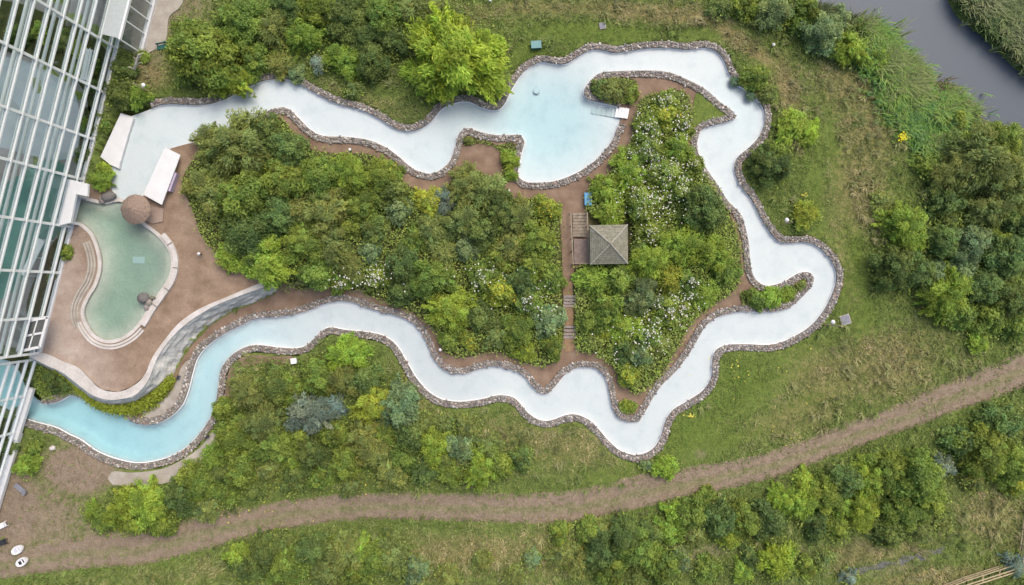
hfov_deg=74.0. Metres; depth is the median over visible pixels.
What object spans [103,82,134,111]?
dense shrub
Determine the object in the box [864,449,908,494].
leafy tree
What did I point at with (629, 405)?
bright leafy shrub
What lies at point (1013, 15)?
reeds
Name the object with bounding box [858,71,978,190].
reeds
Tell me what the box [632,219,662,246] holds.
flowering shrub
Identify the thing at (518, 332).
leafy tree
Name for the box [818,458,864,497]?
dense tree
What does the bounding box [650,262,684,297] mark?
yellow green tree
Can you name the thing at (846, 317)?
manhole cover
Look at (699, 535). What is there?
wispy shrub
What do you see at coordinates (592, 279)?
bright leafy tree
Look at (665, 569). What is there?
leafy tree
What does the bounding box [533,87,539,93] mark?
drain grate
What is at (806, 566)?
leafy shrub
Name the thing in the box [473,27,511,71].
feathery tree
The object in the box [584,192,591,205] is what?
storage box
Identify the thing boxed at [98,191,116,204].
rock outcrop
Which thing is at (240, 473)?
leafy tree
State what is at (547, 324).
silvery shrub
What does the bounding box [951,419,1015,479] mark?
leafy tree
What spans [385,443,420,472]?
leafy shrub
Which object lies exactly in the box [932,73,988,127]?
reeds
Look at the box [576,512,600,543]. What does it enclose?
leafy shrub
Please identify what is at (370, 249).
silvery shrub
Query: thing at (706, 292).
bright leafy shrub
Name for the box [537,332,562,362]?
leafy shrub
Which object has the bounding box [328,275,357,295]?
flowering shrub
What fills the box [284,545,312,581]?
leafy shrub
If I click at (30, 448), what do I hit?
leafy shrub
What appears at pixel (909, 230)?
bright leafy tree
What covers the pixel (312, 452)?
dense tree
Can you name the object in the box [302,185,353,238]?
wispy tree
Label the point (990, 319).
leafy shrub
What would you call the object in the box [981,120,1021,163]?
leafy tree
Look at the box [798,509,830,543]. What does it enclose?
dense shrub
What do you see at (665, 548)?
undergrowth
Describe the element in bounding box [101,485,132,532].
bright leafy tree
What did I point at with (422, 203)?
yellow green shrub
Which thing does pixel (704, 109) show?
grass verge
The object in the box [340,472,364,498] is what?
wispy shrub
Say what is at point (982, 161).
wispy tree
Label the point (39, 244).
walkway
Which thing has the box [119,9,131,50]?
porch floor
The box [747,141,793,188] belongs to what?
dense tree
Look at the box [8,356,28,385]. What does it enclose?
hall border
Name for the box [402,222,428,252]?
leafy shrub
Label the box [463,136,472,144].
wispy shrub
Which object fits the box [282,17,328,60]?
bright leafy tree
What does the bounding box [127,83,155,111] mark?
bright leafy shrub
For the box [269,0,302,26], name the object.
dense tree
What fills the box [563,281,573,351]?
boarded path
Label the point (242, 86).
bright leafy tree
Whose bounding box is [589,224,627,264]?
gazebo
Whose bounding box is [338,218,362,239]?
leafy shrub
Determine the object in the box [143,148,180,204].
flume cover
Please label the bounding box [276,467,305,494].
dense shrub
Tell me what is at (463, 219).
wispy tree
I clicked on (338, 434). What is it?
leafy shrub
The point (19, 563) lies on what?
garden chair
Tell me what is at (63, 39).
dense shrub
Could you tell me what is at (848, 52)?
bright leafy tree
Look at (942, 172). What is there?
wispy tree
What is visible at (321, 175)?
leafy tree
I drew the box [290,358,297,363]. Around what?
junction box
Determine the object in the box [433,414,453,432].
wispy shrub
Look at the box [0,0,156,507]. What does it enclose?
glasshouse
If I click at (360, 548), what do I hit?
bright leafy shrub
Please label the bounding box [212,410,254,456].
leafy tree
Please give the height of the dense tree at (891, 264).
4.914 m
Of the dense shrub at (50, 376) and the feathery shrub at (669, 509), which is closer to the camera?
the feathery shrub at (669, 509)
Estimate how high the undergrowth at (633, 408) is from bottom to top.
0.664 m
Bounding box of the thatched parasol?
[120,194,150,224]
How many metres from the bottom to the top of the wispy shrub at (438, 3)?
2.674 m
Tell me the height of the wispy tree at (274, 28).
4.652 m
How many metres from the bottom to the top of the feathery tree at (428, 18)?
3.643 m
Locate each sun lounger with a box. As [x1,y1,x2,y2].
[0,521,7,528]
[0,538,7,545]
[13,483,27,495]
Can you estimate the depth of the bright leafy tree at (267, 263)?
82.38 m
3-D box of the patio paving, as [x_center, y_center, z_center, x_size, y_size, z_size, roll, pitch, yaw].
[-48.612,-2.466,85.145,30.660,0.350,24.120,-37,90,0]
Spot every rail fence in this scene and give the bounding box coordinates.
[944,563,1016,584]
[1017,511,1023,570]
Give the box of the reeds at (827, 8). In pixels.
[793,0,883,48]
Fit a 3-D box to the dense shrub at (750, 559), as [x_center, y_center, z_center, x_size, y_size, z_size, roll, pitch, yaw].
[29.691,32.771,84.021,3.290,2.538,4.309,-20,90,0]
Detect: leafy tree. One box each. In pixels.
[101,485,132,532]
[117,473,174,535]
[163,25,256,98]
[183,463,227,498]
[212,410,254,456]
[213,0,270,56]
[213,168,270,222]
[216,60,254,99]
[223,447,264,492]
[238,41,276,84]
[239,233,299,290]
[249,426,299,471]
[257,157,306,201]
[265,544,303,584]
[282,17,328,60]
[282,219,326,264]
[293,0,335,34]
[296,258,340,291]
[298,153,344,202]
[299,354,334,397]
[319,42,364,81]
[327,445,363,483]
[329,151,369,195]
[341,187,382,222]
[356,533,396,575]
[364,153,406,195]
[365,0,406,33]
[409,259,461,299]
[419,425,448,469]
[420,283,478,335]
[463,442,500,492]
[495,311,539,350]
[517,219,558,258]
[569,262,610,299]
[588,554,628,584]
[591,291,625,332]
[604,264,638,294]
[607,145,650,195]
[619,526,662,574]
[626,242,673,281]
[644,546,685,584]
[651,223,703,269]
[660,131,695,162]
[671,496,708,530]
[682,233,735,276]
[726,497,761,540]
[770,107,809,145]
[776,478,818,521]
[781,0,820,37]
[794,468,845,516]
[828,30,870,68]
[845,495,879,533]
[846,452,885,503]
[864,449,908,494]
[871,200,930,250]
[874,490,929,532]
[888,444,945,505]
[912,261,973,326]
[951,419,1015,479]
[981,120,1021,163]
[983,441,1023,488]
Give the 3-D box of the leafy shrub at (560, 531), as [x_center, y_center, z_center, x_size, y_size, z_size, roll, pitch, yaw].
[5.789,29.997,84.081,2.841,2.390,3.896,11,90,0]
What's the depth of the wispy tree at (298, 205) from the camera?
82.98 m
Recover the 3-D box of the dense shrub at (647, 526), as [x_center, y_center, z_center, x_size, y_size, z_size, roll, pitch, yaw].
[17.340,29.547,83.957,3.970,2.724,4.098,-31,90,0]
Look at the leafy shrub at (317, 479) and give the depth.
85.48 m
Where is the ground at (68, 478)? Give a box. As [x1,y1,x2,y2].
[0,0,1023,584]
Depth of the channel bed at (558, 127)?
85.38 m
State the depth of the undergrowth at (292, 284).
84.22 m
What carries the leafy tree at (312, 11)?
on the ground at (68, 478)
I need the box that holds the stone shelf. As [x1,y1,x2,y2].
[146,205,163,223]
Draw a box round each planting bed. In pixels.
[182,117,563,365]
[464,138,515,181]
[573,90,740,392]
[606,78,637,103]
[740,279,806,304]
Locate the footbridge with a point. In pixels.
(86, 64)
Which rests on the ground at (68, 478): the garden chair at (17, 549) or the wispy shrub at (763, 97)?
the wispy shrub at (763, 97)
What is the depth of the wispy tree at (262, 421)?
85.15 m
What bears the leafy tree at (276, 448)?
on the ground at (68, 478)
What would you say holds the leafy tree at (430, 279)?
on the planting bed at (418, 304)
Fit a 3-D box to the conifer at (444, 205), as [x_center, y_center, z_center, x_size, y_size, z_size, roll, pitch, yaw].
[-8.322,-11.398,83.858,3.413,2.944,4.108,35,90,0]
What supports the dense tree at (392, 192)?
on the planting bed at (418, 304)
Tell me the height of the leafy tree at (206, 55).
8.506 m
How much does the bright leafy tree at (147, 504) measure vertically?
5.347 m
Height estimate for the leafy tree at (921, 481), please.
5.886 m
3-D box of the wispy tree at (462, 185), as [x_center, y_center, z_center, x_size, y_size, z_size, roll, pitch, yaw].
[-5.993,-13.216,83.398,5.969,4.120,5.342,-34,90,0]
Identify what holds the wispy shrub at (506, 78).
on the ground at (68, 478)
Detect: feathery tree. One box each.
[323,331,375,371]
[399,56,427,96]
[403,0,514,107]
[419,11,444,31]
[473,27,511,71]
[755,539,795,582]
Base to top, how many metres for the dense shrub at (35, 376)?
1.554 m
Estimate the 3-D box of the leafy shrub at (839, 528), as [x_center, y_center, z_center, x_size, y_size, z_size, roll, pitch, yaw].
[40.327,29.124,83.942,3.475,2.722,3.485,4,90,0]
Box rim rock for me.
[144,296,155,310]
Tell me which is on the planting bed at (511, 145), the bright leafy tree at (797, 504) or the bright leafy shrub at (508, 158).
the bright leafy shrub at (508, 158)
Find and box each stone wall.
[24,39,843,470]
[41,70,813,425]
[261,107,625,189]
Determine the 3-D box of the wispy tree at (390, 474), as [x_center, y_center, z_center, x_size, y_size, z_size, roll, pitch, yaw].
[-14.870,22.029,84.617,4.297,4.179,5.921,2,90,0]
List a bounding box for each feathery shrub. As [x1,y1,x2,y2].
[651,454,678,482]
[657,500,686,525]
[765,479,790,511]
[780,539,798,557]
[796,117,819,151]
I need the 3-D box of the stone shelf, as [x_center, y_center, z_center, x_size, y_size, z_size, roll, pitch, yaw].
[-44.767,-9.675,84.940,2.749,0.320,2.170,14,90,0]
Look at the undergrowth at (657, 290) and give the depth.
84.03 m
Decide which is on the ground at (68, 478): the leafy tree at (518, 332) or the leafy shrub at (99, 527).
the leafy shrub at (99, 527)
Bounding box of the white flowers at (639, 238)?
[325,90,708,367]
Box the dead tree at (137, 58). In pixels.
[129,52,142,70]
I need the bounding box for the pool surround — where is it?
[70,196,178,349]
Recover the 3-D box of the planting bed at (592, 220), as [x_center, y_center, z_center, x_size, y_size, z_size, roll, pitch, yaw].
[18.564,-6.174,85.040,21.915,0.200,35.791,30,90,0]
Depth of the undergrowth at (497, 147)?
84.68 m
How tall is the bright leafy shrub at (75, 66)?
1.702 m
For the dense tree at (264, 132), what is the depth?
82.58 m
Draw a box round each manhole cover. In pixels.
[599,22,605,29]
[839,313,851,325]
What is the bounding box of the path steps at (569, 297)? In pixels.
[563,295,575,306]
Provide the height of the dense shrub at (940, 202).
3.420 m
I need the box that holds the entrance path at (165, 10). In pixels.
[130,0,183,55]
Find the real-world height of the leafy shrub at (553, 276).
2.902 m
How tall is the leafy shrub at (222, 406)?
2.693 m
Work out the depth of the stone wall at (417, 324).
84.86 m
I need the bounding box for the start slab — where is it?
[100,114,134,168]
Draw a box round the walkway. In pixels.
[22,238,53,276]
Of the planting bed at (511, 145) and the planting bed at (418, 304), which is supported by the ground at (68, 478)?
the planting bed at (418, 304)
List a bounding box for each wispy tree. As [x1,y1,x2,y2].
[178,165,231,222]
[187,121,227,166]
[194,105,274,178]
[225,372,273,410]
[237,397,289,442]
[255,6,290,53]
[284,193,312,226]
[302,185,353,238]
[310,555,346,584]
[316,223,357,269]
[323,527,367,570]
[326,361,359,397]
[342,418,387,454]
[354,437,394,472]
[376,447,409,492]
[376,527,410,575]
[390,0,426,29]
[415,211,445,256]
[439,197,479,240]
[445,159,484,207]
[470,171,507,208]
[485,230,527,262]
[497,192,534,235]
[920,149,971,196]
[941,119,1023,198]
[964,190,1016,229]
[980,158,1023,214]
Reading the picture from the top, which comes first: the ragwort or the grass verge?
the grass verge
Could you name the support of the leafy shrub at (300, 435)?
on the ground at (68, 478)
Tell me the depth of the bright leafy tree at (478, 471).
83.02 m
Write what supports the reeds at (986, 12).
on the ground at (68, 478)
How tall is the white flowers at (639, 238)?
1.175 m
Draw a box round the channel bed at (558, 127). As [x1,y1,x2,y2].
[0,49,834,460]
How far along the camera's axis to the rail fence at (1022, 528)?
84.52 m
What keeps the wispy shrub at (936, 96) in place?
on the ground at (68, 478)
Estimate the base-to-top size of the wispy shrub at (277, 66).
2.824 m
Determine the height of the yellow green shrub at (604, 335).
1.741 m
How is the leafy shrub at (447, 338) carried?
on the planting bed at (418, 304)
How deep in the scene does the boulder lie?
84.33 m
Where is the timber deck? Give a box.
[570,212,589,263]
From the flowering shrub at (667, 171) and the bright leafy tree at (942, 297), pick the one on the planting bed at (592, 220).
the flowering shrub at (667, 171)
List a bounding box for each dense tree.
[162,476,196,517]
[218,203,278,271]
[247,112,283,151]
[248,526,287,574]
[258,362,299,404]
[264,195,300,241]
[265,127,311,166]
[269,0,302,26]
[294,431,333,475]
[294,530,330,566]
[317,0,369,45]
[344,361,387,395]
[346,20,384,51]
[356,44,401,89]
[377,171,414,210]
[383,238,422,285]
[394,419,431,456]
[465,216,498,255]
[478,186,522,226]
[503,264,535,308]
[573,527,620,573]
[610,506,643,559]
[675,183,728,236]
[700,493,736,540]
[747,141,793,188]
[749,496,788,541]
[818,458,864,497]
[868,244,919,291]
[898,250,937,293]
[922,222,961,260]
[958,266,1004,307]
[964,401,1023,437]
[977,233,1023,279]
[988,282,1023,319]
[999,210,1023,244]
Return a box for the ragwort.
[898,131,907,141]
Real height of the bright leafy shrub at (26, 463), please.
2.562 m
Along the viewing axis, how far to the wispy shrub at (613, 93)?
83.68 m
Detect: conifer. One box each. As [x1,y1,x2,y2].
[284,391,341,435]
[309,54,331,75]
[316,392,351,420]
[428,184,456,215]
[837,566,856,584]
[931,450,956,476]
[996,551,1023,578]
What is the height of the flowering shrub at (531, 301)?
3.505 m
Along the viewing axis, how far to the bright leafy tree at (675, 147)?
82.97 m
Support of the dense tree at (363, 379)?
on the ground at (68, 478)
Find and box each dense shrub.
[1,437,21,455]
[3,22,33,49]
[24,368,40,380]
[41,369,57,382]
[45,376,73,394]
[51,28,73,55]
[74,145,90,161]
[89,79,106,93]
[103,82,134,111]
[108,52,140,82]
[205,456,228,483]
[227,553,265,584]
[244,479,270,501]
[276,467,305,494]
[324,468,337,479]
[357,212,391,251]
[376,26,411,60]
[384,278,418,307]
[390,558,409,582]
[408,455,439,486]
[434,453,456,468]
[465,299,495,335]
[508,444,533,473]
[589,78,606,99]
[611,338,634,364]
[622,564,650,584]
[629,236,647,256]
[636,513,664,543]
[739,542,760,572]
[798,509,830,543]
[864,516,908,548]
[920,186,966,220]
[929,211,958,228]
[935,424,974,461]
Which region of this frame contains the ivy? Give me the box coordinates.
[48,369,177,419]
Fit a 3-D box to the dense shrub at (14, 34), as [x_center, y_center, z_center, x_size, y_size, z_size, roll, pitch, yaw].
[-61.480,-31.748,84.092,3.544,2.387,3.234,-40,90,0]
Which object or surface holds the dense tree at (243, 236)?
on the planting bed at (418, 304)
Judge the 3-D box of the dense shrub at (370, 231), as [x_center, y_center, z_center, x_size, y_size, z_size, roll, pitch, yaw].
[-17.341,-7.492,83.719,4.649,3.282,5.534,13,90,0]
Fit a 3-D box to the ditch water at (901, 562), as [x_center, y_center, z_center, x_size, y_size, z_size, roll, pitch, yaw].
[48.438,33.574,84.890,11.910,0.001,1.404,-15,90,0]
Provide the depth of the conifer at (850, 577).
84.08 m
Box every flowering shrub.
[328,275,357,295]
[362,262,392,291]
[457,329,479,353]
[464,259,500,297]
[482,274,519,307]
[508,287,546,317]
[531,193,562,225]
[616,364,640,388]
[622,180,660,223]
[624,131,668,166]
[628,111,664,140]
[630,323,665,350]
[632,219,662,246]
[642,289,680,333]
[644,159,682,191]
[650,104,682,133]
[652,88,680,110]
[665,172,695,207]
[674,115,695,140]
[674,298,694,316]
[675,266,705,302]
[682,155,704,175]
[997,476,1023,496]
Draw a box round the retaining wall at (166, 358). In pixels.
[29,283,276,405]
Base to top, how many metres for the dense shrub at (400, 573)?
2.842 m
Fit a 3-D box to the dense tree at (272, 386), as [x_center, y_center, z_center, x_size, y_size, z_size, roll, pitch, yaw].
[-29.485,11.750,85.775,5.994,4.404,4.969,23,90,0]
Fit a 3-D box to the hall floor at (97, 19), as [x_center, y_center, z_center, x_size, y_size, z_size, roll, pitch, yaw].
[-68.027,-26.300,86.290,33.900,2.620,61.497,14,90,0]
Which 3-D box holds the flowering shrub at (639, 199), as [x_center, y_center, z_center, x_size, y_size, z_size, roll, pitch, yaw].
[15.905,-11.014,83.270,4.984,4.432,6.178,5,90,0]
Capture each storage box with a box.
[531,40,541,49]
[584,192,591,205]
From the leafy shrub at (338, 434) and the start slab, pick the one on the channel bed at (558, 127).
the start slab
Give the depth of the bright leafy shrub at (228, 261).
83.40 m
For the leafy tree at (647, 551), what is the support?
on the ground at (68, 478)
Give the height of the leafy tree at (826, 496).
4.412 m
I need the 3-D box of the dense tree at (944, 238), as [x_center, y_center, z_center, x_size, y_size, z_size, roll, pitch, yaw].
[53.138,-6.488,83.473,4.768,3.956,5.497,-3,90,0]
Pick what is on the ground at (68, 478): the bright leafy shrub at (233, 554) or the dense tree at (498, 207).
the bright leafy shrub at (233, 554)
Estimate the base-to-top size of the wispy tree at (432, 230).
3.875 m
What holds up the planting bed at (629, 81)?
on the gravel path at (487, 159)
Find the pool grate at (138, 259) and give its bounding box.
[133,257,144,262]
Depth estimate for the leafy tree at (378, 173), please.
82.71 m
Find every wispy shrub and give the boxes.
[188,496,221,523]
[252,459,282,482]
[262,51,295,81]
[267,528,297,548]
[338,251,366,285]
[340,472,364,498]
[342,79,366,97]
[416,408,432,431]
[423,0,452,17]
[428,237,457,269]
[432,563,464,584]
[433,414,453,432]
[453,413,482,440]
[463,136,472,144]
[472,435,508,458]
[472,549,494,571]
[481,314,505,349]
[490,70,511,91]
[502,564,524,584]
[541,539,575,566]
[559,540,587,580]
[582,333,602,350]
[593,77,630,104]
[594,511,615,534]
[651,334,675,356]
[683,525,706,549]
[704,0,733,19]
[754,84,776,104]
[797,279,806,291]
[811,547,837,567]
[869,190,889,211]
[904,517,932,543]
[927,94,940,102]
[930,515,952,532]
[955,469,985,491]
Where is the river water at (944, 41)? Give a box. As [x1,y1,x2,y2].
[818,0,1023,128]
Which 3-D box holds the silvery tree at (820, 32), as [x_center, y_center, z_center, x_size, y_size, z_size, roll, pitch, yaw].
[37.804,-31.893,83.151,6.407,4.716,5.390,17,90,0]
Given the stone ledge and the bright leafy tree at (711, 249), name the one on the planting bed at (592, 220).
the bright leafy tree at (711, 249)
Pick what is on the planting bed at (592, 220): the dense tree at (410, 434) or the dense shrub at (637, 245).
the dense shrub at (637, 245)
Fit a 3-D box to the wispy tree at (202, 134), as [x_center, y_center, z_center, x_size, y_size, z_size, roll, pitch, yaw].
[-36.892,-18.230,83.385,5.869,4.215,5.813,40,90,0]
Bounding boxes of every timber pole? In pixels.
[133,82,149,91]
[823,320,841,326]
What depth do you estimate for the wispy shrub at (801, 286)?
84.57 m
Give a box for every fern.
[729,76,739,87]
[745,90,754,101]
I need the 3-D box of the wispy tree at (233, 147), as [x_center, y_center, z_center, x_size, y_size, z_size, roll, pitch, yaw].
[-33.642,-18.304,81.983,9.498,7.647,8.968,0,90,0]
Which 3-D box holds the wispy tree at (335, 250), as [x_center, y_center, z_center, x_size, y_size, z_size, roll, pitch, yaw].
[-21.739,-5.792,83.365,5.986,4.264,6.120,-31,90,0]
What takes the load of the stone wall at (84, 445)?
on the ground at (68, 478)
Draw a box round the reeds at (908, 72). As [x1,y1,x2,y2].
[846,7,999,145]
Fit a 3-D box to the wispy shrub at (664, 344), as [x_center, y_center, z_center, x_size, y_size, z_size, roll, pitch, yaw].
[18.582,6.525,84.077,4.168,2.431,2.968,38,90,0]
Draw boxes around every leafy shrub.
[7,407,17,424]
[10,450,44,476]
[21,440,45,454]
[31,20,50,44]
[45,268,56,283]
[59,243,74,260]
[71,39,86,58]
[73,62,82,79]
[79,116,94,134]
[82,54,101,75]
[84,497,104,521]
[89,170,116,192]
[90,507,119,532]
[96,161,115,176]
[99,119,111,133]
[122,515,147,535]
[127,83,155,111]
[137,48,150,63]
[148,507,182,537]
[170,18,209,47]
[173,457,202,489]
[184,496,202,509]
[198,440,230,471]
[211,395,237,419]
[213,242,245,275]
[216,484,242,507]
[220,540,251,566]
[279,369,307,407]
[280,454,300,469]
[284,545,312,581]
[288,428,312,447]
[305,466,341,489]
[315,416,351,447]
[328,534,338,554]
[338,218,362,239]
[344,562,377,584]
[348,530,370,562]
[372,419,396,444]
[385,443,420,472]
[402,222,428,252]
[433,458,462,488]
[437,329,457,351]
[483,441,515,481]
[484,242,516,278]
[499,148,520,170]
[505,169,518,181]
[507,342,537,361]
[520,250,551,284]
[536,263,568,294]
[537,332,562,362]
[549,519,571,546]
[574,304,602,336]
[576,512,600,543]
[586,173,621,204]
[590,193,627,224]
[604,314,644,343]
[620,398,632,412]
[621,85,640,104]
[652,515,686,545]
[686,221,710,236]
[690,551,723,584]
[692,278,719,309]
[692,483,716,502]
[708,259,743,290]
[716,532,741,550]
[725,0,759,25]
[731,554,754,584]
[737,64,769,93]
[743,286,766,312]
[758,285,785,310]
[763,138,790,158]
[781,285,796,301]
[791,462,813,487]
[795,552,818,579]
[823,515,852,539]
[832,491,852,519]
[847,17,869,39]
[859,45,890,76]
[908,152,939,180]
[913,492,946,518]
[940,299,978,331]
[944,108,967,131]
[944,129,972,147]
[964,328,988,354]
[973,301,1011,337]
[986,227,1011,247]
[997,315,1023,344]
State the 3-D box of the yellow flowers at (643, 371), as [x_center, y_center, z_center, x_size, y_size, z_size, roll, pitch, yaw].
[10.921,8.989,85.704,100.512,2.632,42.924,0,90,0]
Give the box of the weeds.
[17,0,1022,584]
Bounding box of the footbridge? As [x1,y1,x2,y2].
[80,48,93,81]
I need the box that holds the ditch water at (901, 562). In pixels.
[857,547,944,574]
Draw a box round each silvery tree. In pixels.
[374,372,424,431]
[619,274,664,316]
[747,0,795,33]
[796,9,843,59]
[948,224,996,264]
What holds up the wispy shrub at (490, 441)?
on the ground at (68, 478)
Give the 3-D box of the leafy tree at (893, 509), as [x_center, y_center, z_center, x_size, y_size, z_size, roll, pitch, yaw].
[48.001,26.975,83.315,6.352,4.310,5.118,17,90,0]
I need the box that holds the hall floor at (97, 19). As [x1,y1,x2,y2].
[0,0,110,351]
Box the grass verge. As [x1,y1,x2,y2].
[692,93,725,125]
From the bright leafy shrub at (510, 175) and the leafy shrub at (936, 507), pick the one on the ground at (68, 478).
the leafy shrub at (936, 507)
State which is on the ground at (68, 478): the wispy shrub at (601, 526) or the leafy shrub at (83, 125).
the wispy shrub at (601, 526)
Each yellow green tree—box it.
[347,385,390,424]
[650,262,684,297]
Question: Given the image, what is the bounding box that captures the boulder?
[137,292,148,302]
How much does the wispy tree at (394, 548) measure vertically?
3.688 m
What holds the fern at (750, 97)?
on the stone wall at (84, 445)
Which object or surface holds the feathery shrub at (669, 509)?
on the ground at (68, 478)
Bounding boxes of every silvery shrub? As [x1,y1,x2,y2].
[285,63,306,85]
[357,241,383,265]
[383,196,413,226]
[404,554,433,584]
[440,433,477,466]
[453,234,482,264]
[524,545,541,573]
[530,303,567,340]
[627,344,654,369]
[638,459,652,471]
[667,545,692,572]
[830,3,851,28]
[925,258,946,281]
[945,259,978,281]
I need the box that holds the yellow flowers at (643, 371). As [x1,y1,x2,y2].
[221,193,994,523]
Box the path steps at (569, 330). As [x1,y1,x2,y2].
[563,326,575,338]
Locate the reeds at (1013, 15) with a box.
[965,0,1023,66]
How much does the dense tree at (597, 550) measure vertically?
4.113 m
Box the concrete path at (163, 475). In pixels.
[108,432,215,485]
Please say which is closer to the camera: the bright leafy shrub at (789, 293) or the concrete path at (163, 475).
the bright leafy shrub at (789, 293)
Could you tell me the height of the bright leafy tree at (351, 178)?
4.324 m
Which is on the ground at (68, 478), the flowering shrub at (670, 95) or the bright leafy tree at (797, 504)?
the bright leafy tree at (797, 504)
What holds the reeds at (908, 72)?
on the ground at (68, 478)
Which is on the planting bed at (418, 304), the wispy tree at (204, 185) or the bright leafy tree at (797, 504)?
the wispy tree at (204, 185)
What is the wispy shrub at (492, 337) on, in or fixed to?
on the planting bed at (418, 304)
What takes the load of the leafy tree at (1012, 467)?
on the ground at (68, 478)
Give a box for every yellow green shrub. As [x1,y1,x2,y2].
[412,185,441,217]
[595,324,612,341]
[788,199,820,231]
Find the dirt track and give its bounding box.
[0,351,1023,578]
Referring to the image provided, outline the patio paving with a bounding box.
[42,148,270,391]
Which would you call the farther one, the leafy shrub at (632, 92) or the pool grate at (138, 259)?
the pool grate at (138, 259)
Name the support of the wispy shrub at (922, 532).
on the ground at (68, 478)
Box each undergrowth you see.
[23,0,1023,584]
[32,361,82,398]
[179,109,567,368]
[464,137,516,178]
[568,87,745,395]
[593,78,637,104]
[618,399,637,413]
[740,279,805,307]
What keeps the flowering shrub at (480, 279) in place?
on the planting bed at (418, 304)
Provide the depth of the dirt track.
84.95 m
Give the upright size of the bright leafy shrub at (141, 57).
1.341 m
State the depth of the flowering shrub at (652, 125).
83.29 m
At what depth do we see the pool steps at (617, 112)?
85.31 m
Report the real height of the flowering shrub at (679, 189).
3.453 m
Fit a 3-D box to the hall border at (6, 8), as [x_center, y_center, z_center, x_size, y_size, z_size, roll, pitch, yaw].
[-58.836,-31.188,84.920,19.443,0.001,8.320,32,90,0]
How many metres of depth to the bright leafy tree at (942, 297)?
82.42 m
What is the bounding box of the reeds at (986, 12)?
[951,0,1023,76]
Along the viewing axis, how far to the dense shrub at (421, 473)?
84.30 m
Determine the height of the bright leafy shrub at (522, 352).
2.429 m
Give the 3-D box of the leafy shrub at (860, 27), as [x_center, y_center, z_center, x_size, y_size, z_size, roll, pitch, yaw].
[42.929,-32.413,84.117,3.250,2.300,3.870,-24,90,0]
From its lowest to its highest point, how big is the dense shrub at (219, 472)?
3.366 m
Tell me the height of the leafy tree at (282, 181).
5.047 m
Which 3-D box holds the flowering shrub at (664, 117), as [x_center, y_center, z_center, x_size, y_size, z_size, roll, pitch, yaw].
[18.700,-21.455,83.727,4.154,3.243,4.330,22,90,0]
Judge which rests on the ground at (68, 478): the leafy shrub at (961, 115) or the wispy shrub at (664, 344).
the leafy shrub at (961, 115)
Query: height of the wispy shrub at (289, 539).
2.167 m
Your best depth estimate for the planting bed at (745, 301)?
84.94 m
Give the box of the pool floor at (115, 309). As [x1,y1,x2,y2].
[76,199,170,339]
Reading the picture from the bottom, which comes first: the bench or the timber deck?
the timber deck
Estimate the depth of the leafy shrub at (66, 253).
84.35 m
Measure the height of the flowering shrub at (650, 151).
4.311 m
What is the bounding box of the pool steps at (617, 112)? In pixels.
[591,107,628,118]
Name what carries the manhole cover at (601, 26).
on the ground at (68, 478)
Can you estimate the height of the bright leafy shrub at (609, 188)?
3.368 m
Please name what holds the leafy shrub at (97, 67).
on the hall border at (6, 8)
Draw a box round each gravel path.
[135,77,806,417]
[225,355,292,398]
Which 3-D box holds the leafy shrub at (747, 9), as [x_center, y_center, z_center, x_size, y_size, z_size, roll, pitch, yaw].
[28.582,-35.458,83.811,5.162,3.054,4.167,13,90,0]
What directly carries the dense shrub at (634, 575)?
on the ground at (68, 478)
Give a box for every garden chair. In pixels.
[11,545,23,554]
[15,557,28,566]
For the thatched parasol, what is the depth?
82.41 m
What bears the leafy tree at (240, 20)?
on the ground at (68, 478)
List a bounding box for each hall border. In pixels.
[0,0,108,109]
[0,418,22,467]
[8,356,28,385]
[26,233,66,316]
[76,106,96,164]
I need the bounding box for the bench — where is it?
[155,41,167,49]
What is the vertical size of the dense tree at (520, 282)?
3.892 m
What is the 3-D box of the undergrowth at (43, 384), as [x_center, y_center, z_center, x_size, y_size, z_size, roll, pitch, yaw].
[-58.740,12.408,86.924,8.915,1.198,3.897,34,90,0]
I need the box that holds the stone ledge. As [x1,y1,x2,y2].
[141,361,188,417]
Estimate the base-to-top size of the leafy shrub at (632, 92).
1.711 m
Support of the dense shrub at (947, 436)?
on the ground at (68, 478)
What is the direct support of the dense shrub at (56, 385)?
on the ground at (68, 478)
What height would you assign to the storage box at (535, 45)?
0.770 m
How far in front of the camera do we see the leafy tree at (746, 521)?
82.58 m
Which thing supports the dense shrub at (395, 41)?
on the ground at (68, 478)
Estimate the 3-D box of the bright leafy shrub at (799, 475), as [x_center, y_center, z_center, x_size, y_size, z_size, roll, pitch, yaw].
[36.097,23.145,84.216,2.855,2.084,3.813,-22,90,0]
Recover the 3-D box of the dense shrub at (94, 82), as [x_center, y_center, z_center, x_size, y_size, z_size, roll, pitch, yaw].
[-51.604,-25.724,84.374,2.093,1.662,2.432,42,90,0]
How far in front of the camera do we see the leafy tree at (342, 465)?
84.58 m
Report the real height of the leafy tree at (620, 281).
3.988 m
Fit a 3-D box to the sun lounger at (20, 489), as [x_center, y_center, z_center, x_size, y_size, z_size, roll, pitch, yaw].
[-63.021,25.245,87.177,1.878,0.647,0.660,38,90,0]

